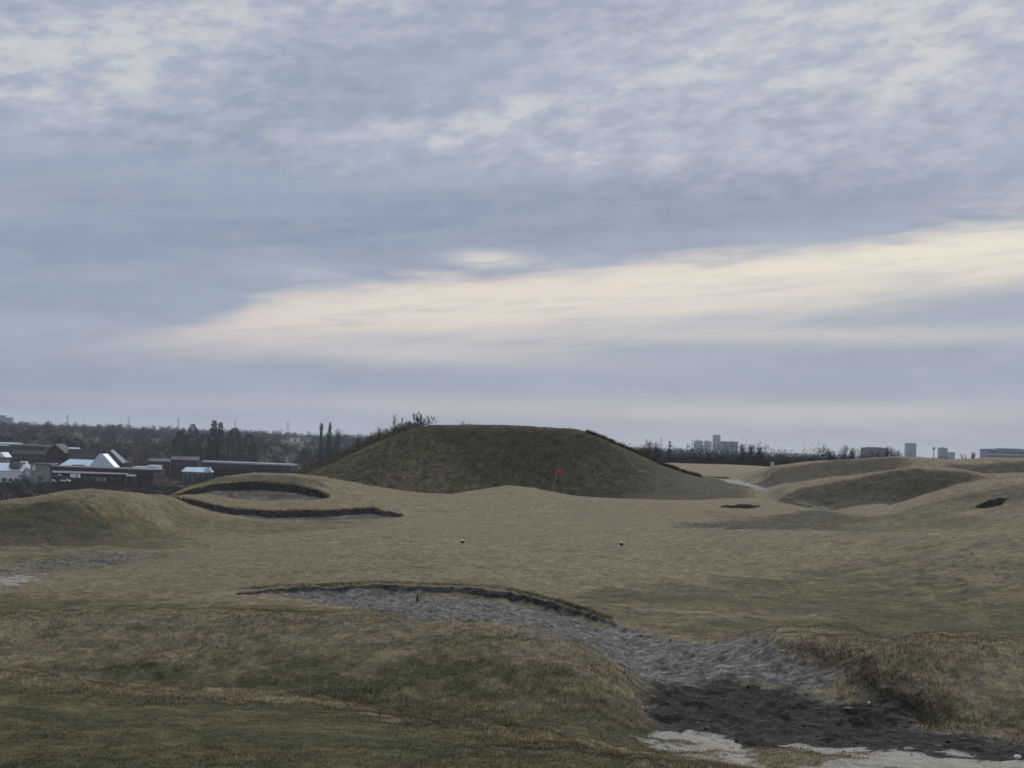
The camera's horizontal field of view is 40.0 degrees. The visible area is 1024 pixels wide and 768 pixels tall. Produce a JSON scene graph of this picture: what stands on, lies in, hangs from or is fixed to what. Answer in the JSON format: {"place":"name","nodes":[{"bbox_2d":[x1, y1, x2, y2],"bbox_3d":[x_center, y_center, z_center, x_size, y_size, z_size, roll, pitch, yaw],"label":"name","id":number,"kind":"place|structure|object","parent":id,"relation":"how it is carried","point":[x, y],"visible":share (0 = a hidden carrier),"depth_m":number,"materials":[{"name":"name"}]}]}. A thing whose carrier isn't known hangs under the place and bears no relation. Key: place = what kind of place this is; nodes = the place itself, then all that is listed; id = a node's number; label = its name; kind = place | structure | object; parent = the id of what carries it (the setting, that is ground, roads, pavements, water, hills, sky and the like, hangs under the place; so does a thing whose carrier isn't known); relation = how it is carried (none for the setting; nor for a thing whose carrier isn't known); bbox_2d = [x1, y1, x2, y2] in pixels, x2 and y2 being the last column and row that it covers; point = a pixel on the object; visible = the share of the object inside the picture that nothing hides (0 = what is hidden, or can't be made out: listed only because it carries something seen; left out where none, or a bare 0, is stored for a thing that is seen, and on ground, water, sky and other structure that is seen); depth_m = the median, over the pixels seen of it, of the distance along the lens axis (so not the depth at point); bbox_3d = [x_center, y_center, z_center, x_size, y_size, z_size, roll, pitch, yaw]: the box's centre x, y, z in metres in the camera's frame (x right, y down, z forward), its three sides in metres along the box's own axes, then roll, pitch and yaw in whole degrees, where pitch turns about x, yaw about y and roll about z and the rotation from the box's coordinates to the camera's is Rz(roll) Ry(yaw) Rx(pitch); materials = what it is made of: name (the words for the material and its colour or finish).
{"place":"outdoors","nodes":[
{"label":"outdoors","id":0,"kind":"place"},
{"bbox_2d":[45,444,103,465],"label":"brick house","id":1,"kind":"structure","parent":0,"point":[59,454],"depth_m":736.51,"materials":[{"name":"brown brick"}]},
{"bbox_2d":[0,552,161,587],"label":"path","id":2,"kind":"structure","parent":0,"point":[27,570],"depth_m":46.62,"materials":[{"name":"grey gravel"}]},
{"bbox_2d":[147,458,170,476],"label":"row house","id":3,"kind":"structure","parent":0,"point":[165,464],"depth_m":763.60,"materials":[{"name":"brick"}]},
{"bbox_2d":[168,479,330,495],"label":"rough grass","id":4,"kind":"structure","parent":0,"point":[277,482],"depth_m":99.13,"materials":[{"name":"brown plant"}]},
{"bbox_2d":[170,495,401,516],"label":"rough grass","id":5,"kind":"structure","parent":0,"point":[317,509],"depth_m":90.34,"materials":[{"name":"brown plant"}]},
{"bbox_2d":[0,424,961,499],"bbox_3d":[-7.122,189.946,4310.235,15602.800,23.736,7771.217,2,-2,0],"label":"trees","id":6,"kind":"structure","parent":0,"point":[294,443],"depth_m":1330.51,"materials":[{"name":"green plant"}]},
{"bbox_2d":[0,452,11,462],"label":"house","id":7,"kind":"structure","parent":6,"relation":"on","point":[5,457],"depth_m":721.10,"materials":[{"name":"white glass"}]},
{"bbox_2d":[4,417,12,423],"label":"tower block","id":8,"kind":"structure","parent":6,"relation":"on","point":[8,419],"depth_m":4296.68,"materials":[{"name":"concrete"}]},
{"bbox_2d":[0,461,29,482],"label":"white building","id":9,"kind":"structure","parent":6,"relation":"on","point":[11,470],"depth_m":650.73,"materials":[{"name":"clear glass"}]},
{"bbox_2d":[0,442,52,454],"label":"long shed","id":10,"kind":"structure","parent":6,"relation":"on","point":[7,446],"depth_m":903.56,"materials":[{"name":"grey metal"}]},
{"bbox_2d":[10,450,46,463],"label":"dark house","id":11,"kind":"structure","parent":6,"relation":"on","point":[29,456],"depth_m":798.55,"materials":[{"name":"grey brick"}]},
{"bbox_2d":[30,463,57,483],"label":"garage","id":12,"kind":"structure","parent":6,"relation":"on","point":[39,472],"depth_m":646.53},
{"bbox_2d":[38,476,42,483],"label":"door","id":13,"kind":"structure","parent":12,"relation":"in","point":[39,477],"depth_m":646.38,"materials":[{"name":"grey"}]},
{"bbox_2d":[42,421,50,433],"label":"bare tree","id":14,"kind":"object","parent":6,"relation":"on","point":[47,426],"visible":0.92,"depth_m":1498.39,"materials":[{"name":"brown plant"}]},
{"bbox_2d":[56,436,69,446],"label":"evergreen tree","id":15,"kind":"object","parent":6,"relation":"on","point":[65,439],"visible":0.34,"depth_m":858.68,"materials":[{"name":"green plant"}]},
{"bbox_2d":[70,474,79,478],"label":"parked van","id":16,"kind":"object","parent":6,"relation":"on","point":[77,476],"visible":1,"depth_m":619.68,"materials":[{"name":"white metal"}]},
{"bbox_2d":[70,437,85,448],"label":"evergreen tree","id":17,"kind":"object","parent":6,"relation":"on","point":[75,440],"visible":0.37,"depth_m":848.06,"materials":[{"name":"green plant"}]},
{"bbox_2d":[56,454,118,466],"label":"white building","id":18,"kind":"structure","parent":6,"relation":"on","point":[104,460],"depth_m":690.18,"materials":[{"name":"metal"}]},
{"bbox_2d":[0,474,194,499],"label":"scrub","id":19,"kind":"object","parent":6,"relation":"on","point":[57,487],"visible":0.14,"depth_m":554.97,"materials":[{"name":"green plant"}]},
{"bbox_2d":[95,478,104,481],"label":"parked van","id":20,"kind":"object","parent":6,"relation":"on","point":[99,479],"visible":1,"depth_m":612.65,"materials":[{"name":"grey metal"}]},
{"bbox_2d":[50,465,165,487],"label":"commercial building","id":21,"kind":"structure","parent":6,"relation":"on","point":[144,476],"depth_m":638.44,"materials":[{"name":"brick"}]},
{"bbox_2d":[104,423,116,434],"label":"bare tree","id":22,"kind":"object","parent":6,"relation":"on","point":[113,426],"visible":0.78,"depth_m":1498.59,"materials":[{"name":"brown plant"}]},
{"bbox_2d":[107,450,130,467],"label":"house","id":23,"kind":"structure","parent":6,"relation":"on","point":[119,459],"depth_m":716.33,"materials":[{"name":"brick"}]},
{"bbox_2d":[126,437,158,465],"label":"willow tree","id":24,"kind":"object","parent":6,"relation":"on","point":[142,451],"visible":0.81,"depth_m":837.39,"materials":[{"name":"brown plant"}]},
{"bbox_2d":[23,459,299,486],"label":"scrub","id":25,"kind":"object","parent":6,"relation":"on","point":[187,481],"visible":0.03,"depth_m":687.43,"materials":[{"name":"plant"}]},
{"bbox_2d":[170,430,187,457],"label":"conifer tree","id":26,"kind":"object","parent":6,"relation":"on","point":[179,440],"visible":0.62,"depth_m":868.63,"materials":[{"name":"green plant"}]},
{"bbox_2d":[170,454,202,478],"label":"brown house","id":27,"kind":"structure","parent":6,"relation":"on","point":[179,463],"depth_m":748.61,"materials":[{"name":"brick"}]},
{"bbox_2d":[0,419,375,471],"bbox_3d":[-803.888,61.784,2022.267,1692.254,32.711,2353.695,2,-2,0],"label":"woods","id":28,"kind":"object","parent":6,"relation":"on","point":[138,433],"visible":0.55,"depth_m":1308.84,"materials":[{"name":"plant"}]},
{"bbox_2d":[184,424,199,456],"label":"conifer tree","id":29,"kind":"object","parent":6,"relation":"on","point":[192,439],"visible":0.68,"depth_m":898.25,"materials":[{"name":"green plant"}]},
{"bbox_2d":[182,467,213,483],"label":"building","id":30,"kind":"structure","parent":6,"relation":"on","point":[195,473],"depth_m":698.97,"materials":[{"name":"white metal"}]},
{"bbox_2d":[195,434,213,460],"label":"conifer tree","id":31,"kind":"object","parent":6,"relation":"on","point":[201,440],"visible":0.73,"depth_m":858.29,"materials":[{"name":"green plant"}]},
{"bbox_2d":[205,420,219,460],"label":"conifer tree","id":32,"kind":"object","parent":6,"relation":"on","point":[213,432],"visible":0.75,"depth_m":878.59,"materials":[{"name":"green plant"}]},
{"bbox_2d":[215,422,225,460],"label":"conifer tree","id":33,"kind":"object","parent":6,"relation":"on","point":[220,430],"visible":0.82,"depth_m":883.52,"materials":[{"name":"green plant"}]},
{"bbox_2d":[223,427,242,461],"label":"conifer tree","id":34,"kind":"object","parent":6,"relation":"on","point":[233,448],"visible":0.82,"depth_m":878.23,"materials":[{"name":"green plant"}]},
{"bbox_2d":[239,433,258,461],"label":"conifer tree","id":35,"kind":"object","parent":6,"relation":"on","point":[249,447],"visible":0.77,"depth_m":868.46,"materials":[{"name":"green plant"}]},
{"bbox_2d":[201,460,297,473],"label":"warehouse","id":36,"kind":"structure","parent":6,"relation":"on","point":[230,465],"depth_m":779.06,"materials":[{"name":"grey metal"}]},
{"bbox_2d":[202,467,308,481],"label":"woods","id":37,"kind":"object","parent":6,"relation":"on","point":[216,473],"visible":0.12,"depth_m":684.49,"materials":[{"name":"plant"}]},
{"bbox_2d":[289,437,301,441],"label":"distant house","id":38,"kind":"structure","parent":6,"relation":"on","point":[295,439],"depth_m":1899.99,"materials":[{"name":"brick"}]},
{"bbox_2d":[317,423,323,467],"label":"poplar tree","id":39,"kind":"object","parent":6,"relation":"on","point":[320,443],"visible":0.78,"depth_m":898.61,"materials":[{"name":"green plant"}]},
{"bbox_2d":[325,422,331,461],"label":"poplar tree","id":40,"kind":"object","parent":6,"relation":"on","point":[329,450],"visible":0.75,"depth_m":903.65,"materials":[{"name":"green plant"}]},
{"bbox_2d":[331,428,342,459],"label":"bare tree","id":41,"kind":"object","parent":6,"relation":"on","point":[336,446],"visible":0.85,"depth_m":898.89,"materials":[{"name":"brown plant"}]},
{"bbox_2d":[641,440,655,455],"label":"bare tree","id":42,"kind":"object","parent":6,"relation":"on","point":[646,444],"visible":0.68,"depth_m":499.41,"materials":[{"name":"brown plant"}]},
{"bbox_2d":[652,441,660,456],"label":"bare tree","id":43,"kind":"object","parent":6,"relation":"on","point":[657,449],"visible":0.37,"depth_m":519.02,"materials":[{"name":"brown plant"}]},
{"bbox_2d":[668,441,670,462],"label":"conifer tree","id":44,"kind":"object","parent":6,"relation":"on","point":[669,449],"visible":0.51,"depth_m":519.34,"materials":[{"name":"green plant"}]},
{"bbox_2d":[694,440,702,450],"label":"tower block","id":45,"kind":"structure","parent":6,"relation":"on","point":[699,442],"depth_m":4297.02,"materials":[{"name":"concrete"}]},
{"bbox_2d":[703,440,711,450],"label":"tower block","id":46,"kind":"structure","parent":6,"relation":"on","point":[706,444],"depth_m":4346.80,"materials":[{"name":"concrete"}]},
{"bbox_2d":[712,435,720,451],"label":"tower block","id":47,"kind":"structure","parent":6,"relation":"on","point":[716,440],"depth_m":4297.25,"materials":[{"name":"concrete"}]},
{"bbox_2d":[720,441,737,454],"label":"apartment slab","id":48,"kind":"structure","parent":6,"relation":"on","point":[729,443],"depth_m":2598.02,"materials":[{"name":"concrete"}]},
{"bbox_2d":[737,445,745,461],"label":"bare tree","id":49,"kind":"object","parent":6,"relation":"on","point":[742,455],"visible":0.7,"depth_m":558.96,"materials":[{"name":"brown plant"}]},
{"bbox_2d":[748,444,754,461],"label":"bare tree","id":50,"kind":"object","parent":6,"relation":"on","point":[751,454],"visible":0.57,"depth_m":559.12,"materials":[{"name":"brown plant"}]},
{"bbox_2d":[628,439,1021,466],"bbox_3d":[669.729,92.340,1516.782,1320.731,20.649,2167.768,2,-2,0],"label":"woods","id":51,"kind":"object","parent":6,"relation":"on","point":[727,457],"visible":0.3,"depth_m":482.30,"materials":[{"name":"plant"}]},
{"bbox_2d":[837,445,851,459],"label":"bare tree","id":52,"kind":"object","parent":6,"relation":"on","point":[842,457],"visible":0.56,"depth_m":599.57,"materials":[{"name":"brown plant"}]},
{"bbox_2d":[860,447,887,457],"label":"office block","id":53,"kind":"structure","parent":6,"relation":"on","point":[864,450],"depth_m":2198.39,"materials":[{"name":"grey concrete"}]},
{"bbox_2d":[885,446,890,456],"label":"bare tree","id":54,"kind":"object","parent":6,"relation":"on","point":[887,452],"visible":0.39,"depth_m":519.32,"materials":[{"name":"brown plant"}]},
{"bbox_2d":[889,447,897,455],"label":"bare tree","id":55,"kind":"object","parent":6,"relation":"on","point":[896,452],"visible":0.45,"depth_m":519.20,"materials":[{"name":"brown plant"}]},
{"bbox_2d":[904,443,916,456],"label":"tower block","id":56,"kind":"structure","parent":6,"relation":"on","point":[910,448],"depth_m":3297.96,"materials":[{"name":"concrete"}]},
{"bbox_2d":[937,447,947,458],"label":"tower block","id":57,"kind":"structure","parent":6,"relation":"on","point":[943,451],"depth_m":3597.55,"materials":[{"name":"concrete"}]},
{"bbox_2d":[948,452,954,458],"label":"block","id":58,"kind":"structure","parent":6,"relation":"on","point":[951,455],"depth_m":3597.16,"materials":[{"name":"concrete"}]},
{"bbox_2d":[979,448,1023,457],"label":"office block","id":59,"kind":"structure","parent":6,"relation":"on","point":[1007,452],"depth_m":1898.73,"materials":[{"name":"concrete"}]},
{"bbox_2d":[0,463,1023,767],"bbox_3d":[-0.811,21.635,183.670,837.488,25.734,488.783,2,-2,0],"label":"ground","id":60,"kind":"structure","parent":0,"point":[176,533],"depth_m":33.09,"materials":[{"name":"brown plant"}]},
{"bbox_2d":[170,481,403,520],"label":"bunker","id":61,"kind":"object","parent":60,"relation":"on","point":[258,490],"visible":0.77,"depth_m":94.78},
{"bbox_2d":[350,433,363,450],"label":"bare tree","id":62,"kind":"object","parent":60,"relation":"on","point":[357,441],"visible":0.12,"depth_m":249.28,"materials":[{"name":"brown plant"}]},
{"bbox_2d":[235,579,614,620],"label":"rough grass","id":63,"kind":"structure","parent":60,"relation":"on","point":[559,600],"depth_m":34.52,"materials":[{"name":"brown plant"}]},
{"bbox_2d":[306,424,701,499],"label":"mound","id":64,"kind":"object","parent":60,"relation":"on","point":[448,459],"visible":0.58,"depth_m":162.03,"materials":[{"name":"green plant"}]},
{"bbox_2d":[290,416,436,474],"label":"brush","id":65,"kind":"object","parent":64,"relation":"on","point":[383,435],"visible":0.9,"depth_m":172.22,"materials":[{"name":"plant"}]},
{"bbox_2d":[553,468,561,487],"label":"flagstick","id":66,"kind":"object","parent":64,"relation":"on","point":[559,470],"visible":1,"depth_m":158.05,"materials":[{"name":"red fabric"}]},
{"bbox_2d":[585,429,702,477],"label":"rough grass","id":67,"kind":"structure","parent":64,"relation":"on","point":[671,466],"depth_m":170.00,"materials":[{"name":"plant"}]},
{"bbox_2d":[236,583,1023,761],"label":"dirt","id":68,"kind":"structure","parent":60,"relation":"on","point":[867,719],"depth_m":17.38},
{"bbox_2d":[755,630,1006,735],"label":"rough grass","id":69,"kind":"structure","parent":68,"relation":"on","point":[917,695],"depth_m":16.22,"materials":[{"name":"brown plant"}]},
{"bbox_2d":[657,730,1023,767],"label":"sand","id":70,"kind":"structure","parent":60,"relation":"on","point":[900,758],"depth_m":11.90,"materials":[{"name":"grey sand"}]},
{"bbox_2d":[0,0,1023,458],"label":"sky","id":71,"kind":"structure","parent":0,"point":[796,225],"materials":[{"name":"grey"}]},
{"bbox_2d":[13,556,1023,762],"bbox_3d":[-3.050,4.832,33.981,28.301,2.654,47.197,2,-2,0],"label":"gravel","id":72,"kind":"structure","parent":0,"point":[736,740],"depth_m":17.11,"materials":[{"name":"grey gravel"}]},
{"bbox_2d":[708,476,830,510],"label":"gravel path","id":73,"kind":"structure","parent":0,"point":[751,485],"depth_m":149.94,"materials":[{"name":"grey gravel"}]},
{"bbox_2d":[763,456,1023,523],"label":"hills","id":74,"kind":"structure","parent":0,"point":[856,490],"depth_m":125.55,"materials":[{"name":"plant"}]}
]}

